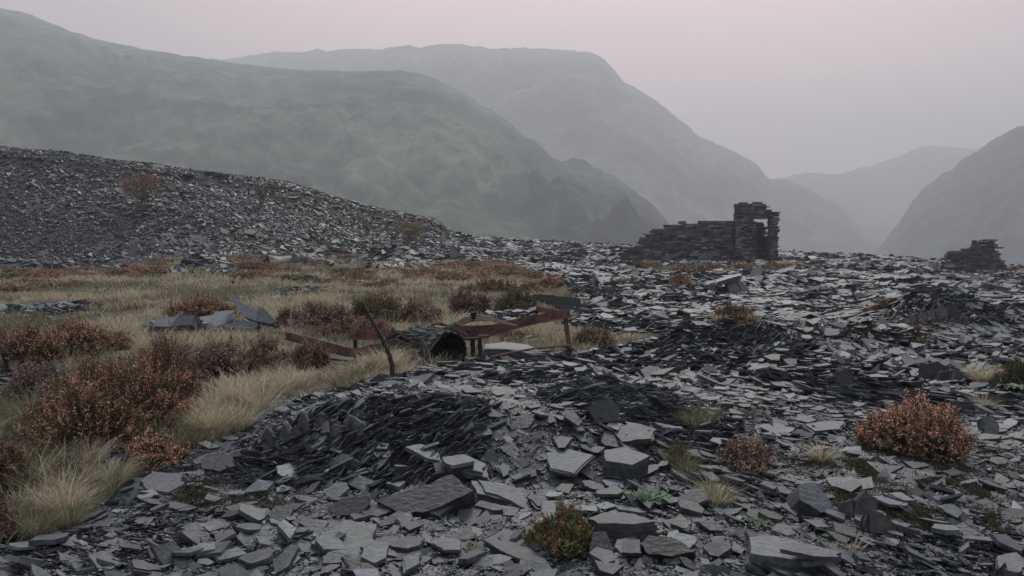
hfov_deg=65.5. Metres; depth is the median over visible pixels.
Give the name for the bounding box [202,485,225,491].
slate slab
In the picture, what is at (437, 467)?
slate block
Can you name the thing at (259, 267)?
heather bush
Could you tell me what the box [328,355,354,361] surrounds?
wooden lath
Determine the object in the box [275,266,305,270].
heather bush
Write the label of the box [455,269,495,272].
heather bush
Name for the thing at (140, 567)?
slate slab
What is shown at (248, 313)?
slate block
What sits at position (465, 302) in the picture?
heather bush
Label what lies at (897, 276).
slate slab
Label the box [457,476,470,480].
slate block
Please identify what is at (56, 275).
heather bush
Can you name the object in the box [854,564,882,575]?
slate slab
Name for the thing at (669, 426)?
slate slab
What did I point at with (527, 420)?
slate slab
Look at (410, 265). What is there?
slate slab
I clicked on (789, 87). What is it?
sky
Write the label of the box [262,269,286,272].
heather bush
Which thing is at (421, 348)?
cable tangle
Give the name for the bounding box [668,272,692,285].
heather bush
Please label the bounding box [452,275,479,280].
heather bush
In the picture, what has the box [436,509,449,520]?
slate slab
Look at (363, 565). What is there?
slate slab
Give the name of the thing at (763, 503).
slate slab
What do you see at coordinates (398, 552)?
slate slab
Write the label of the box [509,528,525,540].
slate slab
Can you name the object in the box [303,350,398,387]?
grass tuft
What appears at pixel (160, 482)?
slate slab
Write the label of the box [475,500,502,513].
slate slab
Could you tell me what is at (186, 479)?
slate shard
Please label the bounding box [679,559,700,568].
slate slab
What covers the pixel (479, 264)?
heather bush
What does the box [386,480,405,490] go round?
slate slab
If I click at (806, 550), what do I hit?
slate slab
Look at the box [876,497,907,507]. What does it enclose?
slate slab
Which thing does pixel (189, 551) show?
slate slab
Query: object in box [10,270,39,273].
heather bush
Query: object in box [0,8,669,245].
hill
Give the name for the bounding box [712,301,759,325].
heather bush
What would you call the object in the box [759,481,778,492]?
slate slab
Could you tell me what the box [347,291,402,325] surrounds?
heather bush
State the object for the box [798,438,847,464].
grass tuft
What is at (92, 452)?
grass tuft
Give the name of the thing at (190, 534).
slate slab
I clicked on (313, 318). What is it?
heather bush
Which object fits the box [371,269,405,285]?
grass tuft
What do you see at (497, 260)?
heather bush
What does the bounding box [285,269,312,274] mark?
heather bush
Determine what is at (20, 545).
slate slab
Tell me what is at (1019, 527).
slate slab
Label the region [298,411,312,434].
slate shard
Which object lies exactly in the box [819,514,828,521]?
slate slab
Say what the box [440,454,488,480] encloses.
slate slab
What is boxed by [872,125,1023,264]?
hill
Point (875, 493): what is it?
slate slab
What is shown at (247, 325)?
slate block
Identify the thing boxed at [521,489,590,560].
shrub
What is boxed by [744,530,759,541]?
slate slab
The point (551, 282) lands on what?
heather bush
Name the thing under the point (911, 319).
slate shard
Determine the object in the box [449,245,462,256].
slate shard
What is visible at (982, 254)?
ruined wall
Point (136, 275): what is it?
heather bush
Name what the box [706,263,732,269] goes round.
heather bush
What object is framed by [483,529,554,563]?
slate slab
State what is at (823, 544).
slate slab
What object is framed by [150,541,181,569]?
slate slab
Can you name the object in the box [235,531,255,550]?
slate slab
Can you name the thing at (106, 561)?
slate slab
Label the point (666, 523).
slate slab
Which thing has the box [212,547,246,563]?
slate slab
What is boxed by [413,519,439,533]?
slate slab
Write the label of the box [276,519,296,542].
slate slab
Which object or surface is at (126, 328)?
grass tuft
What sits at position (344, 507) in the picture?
slate block
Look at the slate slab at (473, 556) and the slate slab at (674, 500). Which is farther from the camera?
the slate slab at (674, 500)
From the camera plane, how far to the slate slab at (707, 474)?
5.13 m
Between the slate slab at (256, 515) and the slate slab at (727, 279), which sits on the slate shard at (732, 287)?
the slate slab at (727, 279)
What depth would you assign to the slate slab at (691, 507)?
4.52 m
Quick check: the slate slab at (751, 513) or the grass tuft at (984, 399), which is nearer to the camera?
the slate slab at (751, 513)
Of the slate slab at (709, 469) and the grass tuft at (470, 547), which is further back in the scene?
the slate slab at (709, 469)
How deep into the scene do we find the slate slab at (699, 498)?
4.68 m
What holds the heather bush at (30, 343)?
on the ground at (260, 286)
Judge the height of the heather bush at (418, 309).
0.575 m
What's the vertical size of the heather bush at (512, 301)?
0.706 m
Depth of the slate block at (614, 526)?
4.16 m
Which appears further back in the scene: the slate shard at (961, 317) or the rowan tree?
the rowan tree
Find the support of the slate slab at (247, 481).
on the loose slate at (844, 287)
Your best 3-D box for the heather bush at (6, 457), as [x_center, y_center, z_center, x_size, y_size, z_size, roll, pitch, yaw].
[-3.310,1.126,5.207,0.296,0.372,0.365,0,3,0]
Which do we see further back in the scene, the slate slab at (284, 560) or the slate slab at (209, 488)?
the slate slab at (209, 488)
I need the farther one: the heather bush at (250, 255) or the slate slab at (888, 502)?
the heather bush at (250, 255)
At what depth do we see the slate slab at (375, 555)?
3.90 m
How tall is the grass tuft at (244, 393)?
0.446 m
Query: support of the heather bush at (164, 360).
on the ground at (260, 286)
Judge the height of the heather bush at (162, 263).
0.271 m
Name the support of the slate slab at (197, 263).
on the ground at (260, 286)
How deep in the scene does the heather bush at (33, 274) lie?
33.40 m
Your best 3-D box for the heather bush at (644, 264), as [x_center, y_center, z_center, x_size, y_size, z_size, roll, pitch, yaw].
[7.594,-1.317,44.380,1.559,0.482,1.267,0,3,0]
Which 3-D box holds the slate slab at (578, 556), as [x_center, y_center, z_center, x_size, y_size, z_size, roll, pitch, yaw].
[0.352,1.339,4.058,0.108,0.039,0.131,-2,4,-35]
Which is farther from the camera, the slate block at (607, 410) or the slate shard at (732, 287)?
the slate shard at (732, 287)
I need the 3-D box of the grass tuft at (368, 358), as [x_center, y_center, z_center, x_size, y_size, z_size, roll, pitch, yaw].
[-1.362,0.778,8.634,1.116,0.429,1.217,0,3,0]
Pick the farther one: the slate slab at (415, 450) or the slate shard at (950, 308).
the slate shard at (950, 308)
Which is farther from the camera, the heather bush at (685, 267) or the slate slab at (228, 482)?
the heather bush at (685, 267)
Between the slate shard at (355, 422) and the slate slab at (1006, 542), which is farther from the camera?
the slate shard at (355, 422)
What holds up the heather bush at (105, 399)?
on the ground at (260, 286)
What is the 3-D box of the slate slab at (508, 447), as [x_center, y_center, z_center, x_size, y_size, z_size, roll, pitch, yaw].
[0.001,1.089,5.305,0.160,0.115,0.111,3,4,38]
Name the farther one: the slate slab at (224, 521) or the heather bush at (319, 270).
the heather bush at (319, 270)
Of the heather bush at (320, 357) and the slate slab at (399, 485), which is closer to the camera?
the slate slab at (399, 485)
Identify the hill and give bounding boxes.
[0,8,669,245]
[221,44,882,254]
[776,145,983,241]
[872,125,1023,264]
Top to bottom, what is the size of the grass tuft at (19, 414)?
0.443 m
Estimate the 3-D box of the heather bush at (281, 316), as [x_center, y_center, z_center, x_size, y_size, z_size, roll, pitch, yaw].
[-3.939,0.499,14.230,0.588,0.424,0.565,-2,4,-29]
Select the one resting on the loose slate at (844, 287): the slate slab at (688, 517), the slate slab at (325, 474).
the slate slab at (688, 517)
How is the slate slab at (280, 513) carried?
on the loose slate at (844, 287)
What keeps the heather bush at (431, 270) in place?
on the ground at (260, 286)
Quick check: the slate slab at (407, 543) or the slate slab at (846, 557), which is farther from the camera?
the slate slab at (407, 543)
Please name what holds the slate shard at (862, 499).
on the loose slate at (844, 287)
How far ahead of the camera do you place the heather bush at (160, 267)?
37.14 m
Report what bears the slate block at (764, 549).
on the loose slate at (844, 287)
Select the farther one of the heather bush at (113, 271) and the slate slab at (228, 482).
the heather bush at (113, 271)
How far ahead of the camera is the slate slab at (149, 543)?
4.03 m
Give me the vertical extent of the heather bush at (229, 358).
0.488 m
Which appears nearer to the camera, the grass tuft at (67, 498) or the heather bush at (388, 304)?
the grass tuft at (67, 498)
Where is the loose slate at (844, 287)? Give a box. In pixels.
[0,231,1023,575]
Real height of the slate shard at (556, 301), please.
0.414 m
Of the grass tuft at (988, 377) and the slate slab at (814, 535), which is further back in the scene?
the grass tuft at (988, 377)
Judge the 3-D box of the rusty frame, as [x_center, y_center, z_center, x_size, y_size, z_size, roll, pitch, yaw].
[-1.057,0.652,10.781,3.968,0.753,0.586,0,3,-8]
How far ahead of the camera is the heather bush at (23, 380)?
7.55 m
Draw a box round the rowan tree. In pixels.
[112,165,160,210]
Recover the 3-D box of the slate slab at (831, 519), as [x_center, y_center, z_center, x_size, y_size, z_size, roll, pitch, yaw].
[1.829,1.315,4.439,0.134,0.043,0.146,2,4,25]
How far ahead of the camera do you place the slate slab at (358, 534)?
4.19 m
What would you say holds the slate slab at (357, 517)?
on the loose slate at (844, 287)
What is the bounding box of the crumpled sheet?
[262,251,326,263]
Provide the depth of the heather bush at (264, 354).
9.52 m
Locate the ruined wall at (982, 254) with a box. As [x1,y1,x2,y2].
[940,239,1006,269]
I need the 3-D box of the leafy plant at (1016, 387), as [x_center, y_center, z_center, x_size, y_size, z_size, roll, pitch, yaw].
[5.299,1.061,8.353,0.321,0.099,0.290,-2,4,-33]
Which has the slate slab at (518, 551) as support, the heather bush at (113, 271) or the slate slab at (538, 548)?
the slate slab at (538, 548)
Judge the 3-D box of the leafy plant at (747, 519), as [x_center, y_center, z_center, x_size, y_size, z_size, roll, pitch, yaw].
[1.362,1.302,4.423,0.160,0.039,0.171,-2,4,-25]
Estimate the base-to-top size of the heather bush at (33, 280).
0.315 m
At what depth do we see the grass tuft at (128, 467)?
5.19 m
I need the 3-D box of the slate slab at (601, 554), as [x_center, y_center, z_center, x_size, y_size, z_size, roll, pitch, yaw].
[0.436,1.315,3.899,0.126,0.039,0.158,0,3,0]
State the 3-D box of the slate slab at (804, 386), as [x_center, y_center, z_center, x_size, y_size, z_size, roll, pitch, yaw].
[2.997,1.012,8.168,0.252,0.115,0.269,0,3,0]
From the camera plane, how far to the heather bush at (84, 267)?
41.73 m
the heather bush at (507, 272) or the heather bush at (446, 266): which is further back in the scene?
the heather bush at (446, 266)
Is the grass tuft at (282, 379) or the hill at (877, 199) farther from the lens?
the hill at (877, 199)
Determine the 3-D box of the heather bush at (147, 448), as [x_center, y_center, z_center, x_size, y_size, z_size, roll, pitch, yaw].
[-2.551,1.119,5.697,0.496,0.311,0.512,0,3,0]
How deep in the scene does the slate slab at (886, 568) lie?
3.87 m
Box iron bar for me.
[361,301,395,376]
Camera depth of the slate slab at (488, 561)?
3.91 m
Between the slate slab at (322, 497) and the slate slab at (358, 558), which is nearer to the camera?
the slate slab at (358, 558)
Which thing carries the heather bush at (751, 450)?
on the loose slate at (844, 287)
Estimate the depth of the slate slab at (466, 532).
4.27 m
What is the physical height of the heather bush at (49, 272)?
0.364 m
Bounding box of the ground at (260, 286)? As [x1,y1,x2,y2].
[0,152,1023,575]
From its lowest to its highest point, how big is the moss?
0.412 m
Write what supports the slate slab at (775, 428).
on the loose slate at (844, 287)
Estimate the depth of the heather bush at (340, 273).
32.69 m
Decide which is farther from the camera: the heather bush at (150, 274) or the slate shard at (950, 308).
the heather bush at (150, 274)
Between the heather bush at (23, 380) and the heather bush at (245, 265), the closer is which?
the heather bush at (23, 380)
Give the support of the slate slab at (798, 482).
on the loose slate at (844, 287)
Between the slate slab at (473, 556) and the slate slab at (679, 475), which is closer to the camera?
the slate slab at (473, 556)
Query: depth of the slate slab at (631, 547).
3.95 m
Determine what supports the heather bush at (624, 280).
on the loose slate at (844, 287)
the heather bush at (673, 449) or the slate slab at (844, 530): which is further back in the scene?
the heather bush at (673, 449)
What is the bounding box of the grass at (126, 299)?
[0,250,798,553]
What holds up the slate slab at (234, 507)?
on the loose slate at (844, 287)
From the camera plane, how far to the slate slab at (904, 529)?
4.25 m
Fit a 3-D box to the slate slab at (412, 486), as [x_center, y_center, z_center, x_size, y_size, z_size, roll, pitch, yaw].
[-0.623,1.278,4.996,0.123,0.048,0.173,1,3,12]
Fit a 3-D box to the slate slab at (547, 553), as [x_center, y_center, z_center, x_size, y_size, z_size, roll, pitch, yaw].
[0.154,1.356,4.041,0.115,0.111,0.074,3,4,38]
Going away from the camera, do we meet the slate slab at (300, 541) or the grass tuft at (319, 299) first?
the slate slab at (300, 541)
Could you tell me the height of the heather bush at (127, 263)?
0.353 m
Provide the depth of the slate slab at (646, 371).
8.97 m
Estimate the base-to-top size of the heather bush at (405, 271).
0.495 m
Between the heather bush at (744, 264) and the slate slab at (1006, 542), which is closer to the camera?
the slate slab at (1006, 542)
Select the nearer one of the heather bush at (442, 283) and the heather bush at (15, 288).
the heather bush at (15, 288)
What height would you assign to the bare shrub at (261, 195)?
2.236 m
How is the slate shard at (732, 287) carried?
on the ground at (260, 286)
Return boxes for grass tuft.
[0,380,68,426]
[0,445,68,490]
[0,491,116,540]
[18,475,122,518]
[53,435,132,465]
[78,451,146,492]
[91,311,154,338]
[117,323,182,354]
[160,393,284,440]
[185,398,216,416]
[199,370,309,413]
[217,361,313,397]
[265,363,324,391]
[291,288,339,311]
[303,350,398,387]
[350,343,422,371]
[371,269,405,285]
[452,529,486,565]
[534,496,583,518]
[620,330,641,342]
[651,438,711,476]
[672,398,729,428]
[683,471,750,508]
[706,310,770,324]
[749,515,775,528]
[761,521,809,542]
[781,260,807,266]
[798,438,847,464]
[833,531,873,554]
[952,358,1005,384]
[965,391,1004,405]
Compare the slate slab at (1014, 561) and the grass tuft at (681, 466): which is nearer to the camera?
the slate slab at (1014, 561)
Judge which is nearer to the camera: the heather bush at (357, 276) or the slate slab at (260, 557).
the slate slab at (260, 557)
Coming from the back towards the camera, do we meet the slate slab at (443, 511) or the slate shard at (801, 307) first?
the slate shard at (801, 307)
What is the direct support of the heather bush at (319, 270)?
on the ground at (260, 286)
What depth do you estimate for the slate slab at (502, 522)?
4.40 m
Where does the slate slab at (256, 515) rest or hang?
on the loose slate at (844, 287)
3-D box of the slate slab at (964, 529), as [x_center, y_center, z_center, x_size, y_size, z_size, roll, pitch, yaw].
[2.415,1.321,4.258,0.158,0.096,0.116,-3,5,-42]
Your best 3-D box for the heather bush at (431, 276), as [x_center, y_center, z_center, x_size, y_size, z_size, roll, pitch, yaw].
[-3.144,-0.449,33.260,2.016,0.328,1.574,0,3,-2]
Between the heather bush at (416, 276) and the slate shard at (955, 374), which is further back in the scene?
the heather bush at (416, 276)
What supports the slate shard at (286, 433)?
on the loose slate at (844, 287)
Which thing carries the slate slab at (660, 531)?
on the loose slate at (844, 287)
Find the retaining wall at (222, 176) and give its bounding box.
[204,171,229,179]
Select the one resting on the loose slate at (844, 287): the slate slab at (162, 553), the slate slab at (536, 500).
the slate slab at (536, 500)
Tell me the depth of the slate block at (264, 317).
12.94 m
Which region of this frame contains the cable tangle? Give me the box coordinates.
[373,321,465,365]
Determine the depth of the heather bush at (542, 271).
35.55 m
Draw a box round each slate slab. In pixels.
[0,564,24,574]
[5,554,42,567]
[8,541,43,549]
[15,557,51,569]
[17,556,46,563]
[28,532,68,545]
[35,546,68,552]
[59,528,85,533]
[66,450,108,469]
[74,563,94,574]
[87,551,113,556]
[87,552,118,571]
[97,539,128,553]
[97,556,123,568]
[98,525,132,531]
[103,529,126,539]
[128,560,166,575]
[139,472,184,495]
[143,538,158,547]
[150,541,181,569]
[172,547,203,555]
[173,546,193,571]
[176,529,207,535]
[180,522,209,544]
[192,541,218,557]
[194,261,204,265]
[197,541,231,559]
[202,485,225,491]
[208,519,231,529]
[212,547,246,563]
[215,529,236,541]
[216,490,227,496]
[219,479,243,483]
[219,510,241,520]
[225,502,256,509]
[230,521,239,526]
[235,523,261,532]
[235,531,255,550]
[238,504,264,523]
[238,547,275,568]
[239,480,256,483]
[244,479,274,494]
[250,529,275,540]
[263,472,332,486]
[268,505,294,522]
[273,544,300,574]
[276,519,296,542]
[283,539,310,554]
[292,516,308,528]
[293,495,318,504]
[298,519,326,528]
[298,543,316,555]
[303,527,324,540]
[311,520,376,555]
[315,538,344,552]
[317,493,329,501]
[322,552,344,566]
[325,481,349,497]
[335,531,346,538]
[340,554,359,573]
[341,561,360,575]
[346,473,373,492]
[349,513,372,521]
[351,553,361,561]
[360,539,388,550]
[360,544,387,566]
[360,562,379,574]
[362,501,391,517]
[368,380,403,389]
[376,536,398,548]
[379,511,412,528]
[380,564,406,575]
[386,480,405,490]
[391,536,424,551]
[394,549,421,558]
[395,511,412,529]
[402,552,419,575]
[404,444,439,462]
[405,484,417,489]
[406,373,435,384]
[408,262,417,268]
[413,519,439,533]
[428,506,452,517]
[432,536,461,552]
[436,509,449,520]
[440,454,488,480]
[445,532,462,549]
[457,526,475,540]
[458,507,482,521]
[458,548,486,564]
[467,563,487,572]
[470,480,534,509]
[471,428,492,437]
[472,554,492,573]
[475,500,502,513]
[482,342,545,358]
[483,409,507,419]
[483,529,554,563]
[486,518,505,530]
[498,441,518,459]
[500,505,519,517]
[503,562,533,575]
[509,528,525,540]
[512,414,534,428]
[519,488,529,497]
[524,559,551,575]
[527,494,546,510]
[530,538,549,551]
[533,489,554,500]
[540,500,590,518]
[542,547,551,557]
[547,446,593,477]
[563,412,581,426]
[574,510,590,515]
[576,549,588,558]
[581,480,604,490]
[588,531,614,553]
[588,547,614,562]
[594,560,623,575]
[596,486,623,496]
[600,431,620,447]
[612,423,655,445]
[615,505,646,515]
[615,536,635,557]
[617,440,636,450]
[622,538,641,556]
[635,555,653,568]
[639,365,659,377]
[654,422,682,429]
[657,525,663,534]
[662,518,694,534]
[664,497,677,505]
[670,468,693,484]
[670,514,691,532]
[671,533,696,548]
[676,500,704,516]
[678,488,709,505]
[679,511,703,520]
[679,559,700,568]
[697,374,721,385]
[697,520,726,532]
[698,464,721,472]
[699,472,721,482]
[702,540,732,559]
[714,273,741,285]
[719,475,746,484]
[732,527,761,544]
[741,483,766,493]
[743,557,767,574]
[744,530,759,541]
[746,508,759,520]
[754,423,786,438]
[755,563,770,572]
[757,509,782,522]
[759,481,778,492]
[760,562,798,575]
[761,501,772,506]
[771,523,795,536]
[775,380,796,389]
[776,485,791,495]
[780,542,839,560]
[791,311,819,315]
[791,381,814,391]
[794,480,823,485]
[799,560,822,566]
[803,421,845,434]
[808,534,820,546]
[817,563,841,575]
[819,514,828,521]
[819,541,850,556]
[826,476,857,489]
[826,544,854,566]
[827,517,851,526]
[832,521,856,540]
[844,390,868,396]
[851,552,879,562]
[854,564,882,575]
[855,514,861,524]
[855,560,894,571]
[866,461,940,483]
[868,490,884,495]
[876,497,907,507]
[881,273,907,278]
[883,492,914,503]
[891,520,911,527]
[896,524,919,533]
[929,484,954,493]
[931,523,959,534]
[954,522,977,541]
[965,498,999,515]
[973,400,1009,412]
[980,282,1009,289]
[990,534,1023,554]
[995,552,1023,575]
[1010,524,1023,536]
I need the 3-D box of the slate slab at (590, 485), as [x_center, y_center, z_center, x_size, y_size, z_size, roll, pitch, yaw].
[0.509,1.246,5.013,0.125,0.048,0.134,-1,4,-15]
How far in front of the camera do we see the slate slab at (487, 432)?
5.43 m
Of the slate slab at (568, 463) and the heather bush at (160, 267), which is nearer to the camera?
the slate slab at (568, 463)
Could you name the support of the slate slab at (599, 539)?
on the loose slate at (844, 287)
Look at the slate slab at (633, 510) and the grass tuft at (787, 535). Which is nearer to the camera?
the grass tuft at (787, 535)
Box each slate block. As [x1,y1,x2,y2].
[153,317,179,333]
[170,315,202,332]
[192,315,212,332]
[201,453,236,473]
[206,324,225,334]
[211,310,234,326]
[220,321,261,332]
[231,299,257,321]
[256,307,274,325]
[328,496,370,519]
[377,475,475,518]
[433,462,448,478]
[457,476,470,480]
[587,399,619,423]
[588,512,658,542]
[602,447,649,482]
[640,535,695,561]
[748,535,840,574]
[787,482,833,516]
[976,415,998,434]
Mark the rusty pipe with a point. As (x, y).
(449, 341)
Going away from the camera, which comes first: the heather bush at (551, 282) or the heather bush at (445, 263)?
the heather bush at (551, 282)
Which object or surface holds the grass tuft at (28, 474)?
on the ground at (260, 286)
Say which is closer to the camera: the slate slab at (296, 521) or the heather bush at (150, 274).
the slate slab at (296, 521)
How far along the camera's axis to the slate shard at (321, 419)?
5.74 m
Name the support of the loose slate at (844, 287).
on the ground at (260, 286)
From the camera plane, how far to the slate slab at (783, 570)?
3.75 m
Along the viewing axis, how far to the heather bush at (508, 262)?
41.86 m
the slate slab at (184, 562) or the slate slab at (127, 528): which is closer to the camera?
the slate slab at (184, 562)
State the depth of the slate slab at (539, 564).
3.87 m
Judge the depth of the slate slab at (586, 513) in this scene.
4.52 m
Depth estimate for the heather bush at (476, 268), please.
37.90 m
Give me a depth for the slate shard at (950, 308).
13.68 m
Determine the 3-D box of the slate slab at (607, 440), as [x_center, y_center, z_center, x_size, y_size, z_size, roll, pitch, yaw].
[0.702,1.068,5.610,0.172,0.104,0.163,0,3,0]
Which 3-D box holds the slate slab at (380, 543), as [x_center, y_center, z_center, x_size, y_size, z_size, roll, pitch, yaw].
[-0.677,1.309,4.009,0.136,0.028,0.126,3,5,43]
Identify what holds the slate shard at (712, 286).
on the ground at (260, 286)
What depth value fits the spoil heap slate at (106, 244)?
56.80 m
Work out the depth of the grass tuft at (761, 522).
4.39 m
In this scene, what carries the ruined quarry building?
on the loose slate at (844, 287)
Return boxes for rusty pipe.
[401,323,466,361]
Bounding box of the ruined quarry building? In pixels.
[617,202,780,260]
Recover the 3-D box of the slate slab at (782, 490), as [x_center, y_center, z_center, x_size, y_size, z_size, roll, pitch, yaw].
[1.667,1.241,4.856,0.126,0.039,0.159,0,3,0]
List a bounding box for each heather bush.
[0,272,19,277]
[0,284,35,291]
[0,314,69,372]
[0,322,17,344]
[0,354,79,406]
[0,436,36,492]
[0,492,26,543]
[1,280,37,284]
[2,267,30,273]
[8,272,50,278]
[9,268,45,271]
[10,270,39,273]
[10,277,55,282]
[11,358,68,446]
[13,334,212,460]
[28,270,70,273]
[29,281,81,287]
[31,270,65,275]
[37,267,75,272]
[40,273,71,278]
[46,315,137,354]
[64,272,85,275]
[75,265,101,270]
[78,272,114,277]
[106,269,129,275]
[112,272,146,276]
[116,267,156,272]
[117,261,137,265]
[124,424,196,470]
[128,274,143,277]
[131,264,172,271]
[132,328,202,369]
[139,269,165,273]
[139,322,204,398]
[142,257,175,261]
[144,262,168,265]
[147,273,165,277]
[156,292,242,318]
[185,335,253,377]
[218,253,241,258]
[223,270,270,279]
[226,253,263,258]
[228,260,277,267]
[237,264,261,269]
[244,264,276,269]
[246,330,296,371]
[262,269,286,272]
[267,273,319,281]
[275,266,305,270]
[275,305,298,327]
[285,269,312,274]
[289,296,346,332]
[290,340,330,369]
[302,308,399,337]
[306,266,349,271]
[326,267,364,272]
[327,271,368,277]
[333,270,359,278]
[335,253,361,257]
[337,280,365,284]
[341,281,365,285]
[343,274,370,279]
[347,268,380,276]
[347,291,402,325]
[357,282,389,288]
[365,286,402,312]
[373,270,422,280]
[388,282,421,288]
[391,268,426,277]
[393,296,444,325]
[412,266,451,274]
[418,274,449,278]
[418,282,460,287]
[429,262,460,266]
[431,265,472,269]
[432,274,458,281]
[446,286,492,315]
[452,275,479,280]
[453,270,500,278]
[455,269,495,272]
[457,272,530,293]
[460,261,491,264]
[461,262,487,266]
[461,267,496,270]
[469,262,503,266]
[482,259,509,264]
[484,263,516,268]
[492,283,537,310]
[494,270,524,275]
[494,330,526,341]
[495,260,522,264]
[496,267,531,271]
[507,275,527,279]
[516,273,544,278]
[517,269,554,274]
[518,270,565,291]
[572,321,618,347]
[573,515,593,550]
[609,277,636,283]
[635,261,661,267]
[661,262,707,270]
[661,438,693,466]
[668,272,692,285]
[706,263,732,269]
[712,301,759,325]
[716,433,781,478]
[732,260,752,268]
[757,260,805,268]
[853,387,979,465]
[856,296,893,315]
[888,307,948,330]
[991,351,1023,387]
[1006,266,1023,270]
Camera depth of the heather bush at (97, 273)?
35.70 m
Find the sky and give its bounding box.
[0,0,1023,178]
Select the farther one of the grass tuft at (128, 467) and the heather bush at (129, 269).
the heather bush at (129, 269)
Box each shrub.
[247,182,273,204]
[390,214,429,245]
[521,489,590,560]
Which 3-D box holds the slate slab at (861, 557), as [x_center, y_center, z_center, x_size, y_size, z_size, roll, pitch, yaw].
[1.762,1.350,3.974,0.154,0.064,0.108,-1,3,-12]
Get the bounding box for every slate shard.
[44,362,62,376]
[182,474,191,482]
[260,428,276,445]
[268,451,279,461]
[279,421,295,444]
[281,446,296,457]
[290,425,300,440]
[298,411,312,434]
[305,287,320,293]
[310,432,319,439]
[312,413,326,429]
[329,419,335,427]
[329,421,341,439]
[342,414,367,437]
[350,409,367,420]
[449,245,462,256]
[530,294,580,309]
[707,283,718,291]
[724,281,740,293]
[734,280,748,290]
[792,305,805,310]
[795,291,813,295]
[836,368,854,383]
[837,499,853,518]
[852,490,877,517]
[859,508,896,536]
[907,316,915,322]
[917,310,926,318]
[918,361,947,377]
[927,306,934,320]
[933,369,952,380]
[935,303,948,321]
[947,301,953,317]
[948,369,969,380]
[958,314,967,322]
[983,289,1017,293]
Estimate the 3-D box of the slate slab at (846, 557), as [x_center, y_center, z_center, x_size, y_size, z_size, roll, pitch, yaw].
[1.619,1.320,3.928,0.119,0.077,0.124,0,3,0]
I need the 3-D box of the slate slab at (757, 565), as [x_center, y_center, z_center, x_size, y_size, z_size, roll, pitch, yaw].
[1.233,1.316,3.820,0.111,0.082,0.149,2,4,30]
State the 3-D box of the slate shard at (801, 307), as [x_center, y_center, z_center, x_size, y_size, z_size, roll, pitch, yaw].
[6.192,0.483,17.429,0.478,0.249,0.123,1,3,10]
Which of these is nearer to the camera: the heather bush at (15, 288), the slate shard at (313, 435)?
the slate shard at (313, 435)
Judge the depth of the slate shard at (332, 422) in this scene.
5.71 m
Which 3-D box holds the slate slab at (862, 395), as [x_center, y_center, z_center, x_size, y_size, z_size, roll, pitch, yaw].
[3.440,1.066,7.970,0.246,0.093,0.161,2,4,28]
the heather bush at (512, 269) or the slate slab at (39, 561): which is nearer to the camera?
the slate slab at (39, 561)
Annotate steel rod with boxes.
[490,344,569,357]
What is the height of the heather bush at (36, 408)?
0.676 m
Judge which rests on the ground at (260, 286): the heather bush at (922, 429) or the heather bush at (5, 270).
the heather bush at (5, 270)
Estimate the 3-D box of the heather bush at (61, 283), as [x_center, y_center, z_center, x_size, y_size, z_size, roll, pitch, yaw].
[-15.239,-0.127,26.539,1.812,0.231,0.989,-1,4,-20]
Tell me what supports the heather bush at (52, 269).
on the ground at (260, 286)
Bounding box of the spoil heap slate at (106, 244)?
[0,146,459,263]
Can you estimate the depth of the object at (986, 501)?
4.63 m
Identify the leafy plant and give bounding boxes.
[619,487,673,508]
[742,515,774,527]
[813,536,843,546]
[995,383,1023,391]
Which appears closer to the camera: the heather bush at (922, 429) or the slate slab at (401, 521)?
the slate slab at (401, 521)
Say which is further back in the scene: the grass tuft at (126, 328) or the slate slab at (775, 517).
the grass tuft at (126, 328)
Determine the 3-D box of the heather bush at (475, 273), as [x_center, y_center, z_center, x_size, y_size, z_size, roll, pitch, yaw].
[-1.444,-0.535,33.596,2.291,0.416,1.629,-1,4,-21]
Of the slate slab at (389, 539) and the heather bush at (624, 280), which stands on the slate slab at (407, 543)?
the slate slab at (389, 539)
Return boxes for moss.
[157,317,1023,553]
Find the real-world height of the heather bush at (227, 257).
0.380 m
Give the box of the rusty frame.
[284,306,572,356]
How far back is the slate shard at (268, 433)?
5.69 m
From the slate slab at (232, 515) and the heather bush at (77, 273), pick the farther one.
the heather bush at (77, 273)
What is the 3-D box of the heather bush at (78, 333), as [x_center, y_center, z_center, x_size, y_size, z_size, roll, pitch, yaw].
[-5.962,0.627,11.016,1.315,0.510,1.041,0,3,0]
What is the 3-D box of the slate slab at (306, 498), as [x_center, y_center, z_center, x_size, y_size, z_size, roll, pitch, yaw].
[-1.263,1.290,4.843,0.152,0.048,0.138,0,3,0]
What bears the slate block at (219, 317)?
on the ground at (260, 286)
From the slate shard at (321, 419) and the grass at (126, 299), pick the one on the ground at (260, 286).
the grass at (126, 299)
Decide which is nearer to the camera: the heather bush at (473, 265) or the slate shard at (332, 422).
the slate shard at (332, 422)
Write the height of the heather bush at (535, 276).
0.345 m
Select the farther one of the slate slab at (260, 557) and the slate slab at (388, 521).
the slate slab at (388, 521)
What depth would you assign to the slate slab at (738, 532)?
4.19 m
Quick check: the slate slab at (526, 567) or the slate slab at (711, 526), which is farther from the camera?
the slate slab at (711, 526)
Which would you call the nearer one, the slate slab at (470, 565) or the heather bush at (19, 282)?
the slate slab at (470, 565)
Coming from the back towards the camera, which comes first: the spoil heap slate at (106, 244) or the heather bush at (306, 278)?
the spoil heap slate at (106, 244)
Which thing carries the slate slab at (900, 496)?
on the loose slate at (844, 287)
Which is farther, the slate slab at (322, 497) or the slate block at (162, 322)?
the slate block at (162, 322)

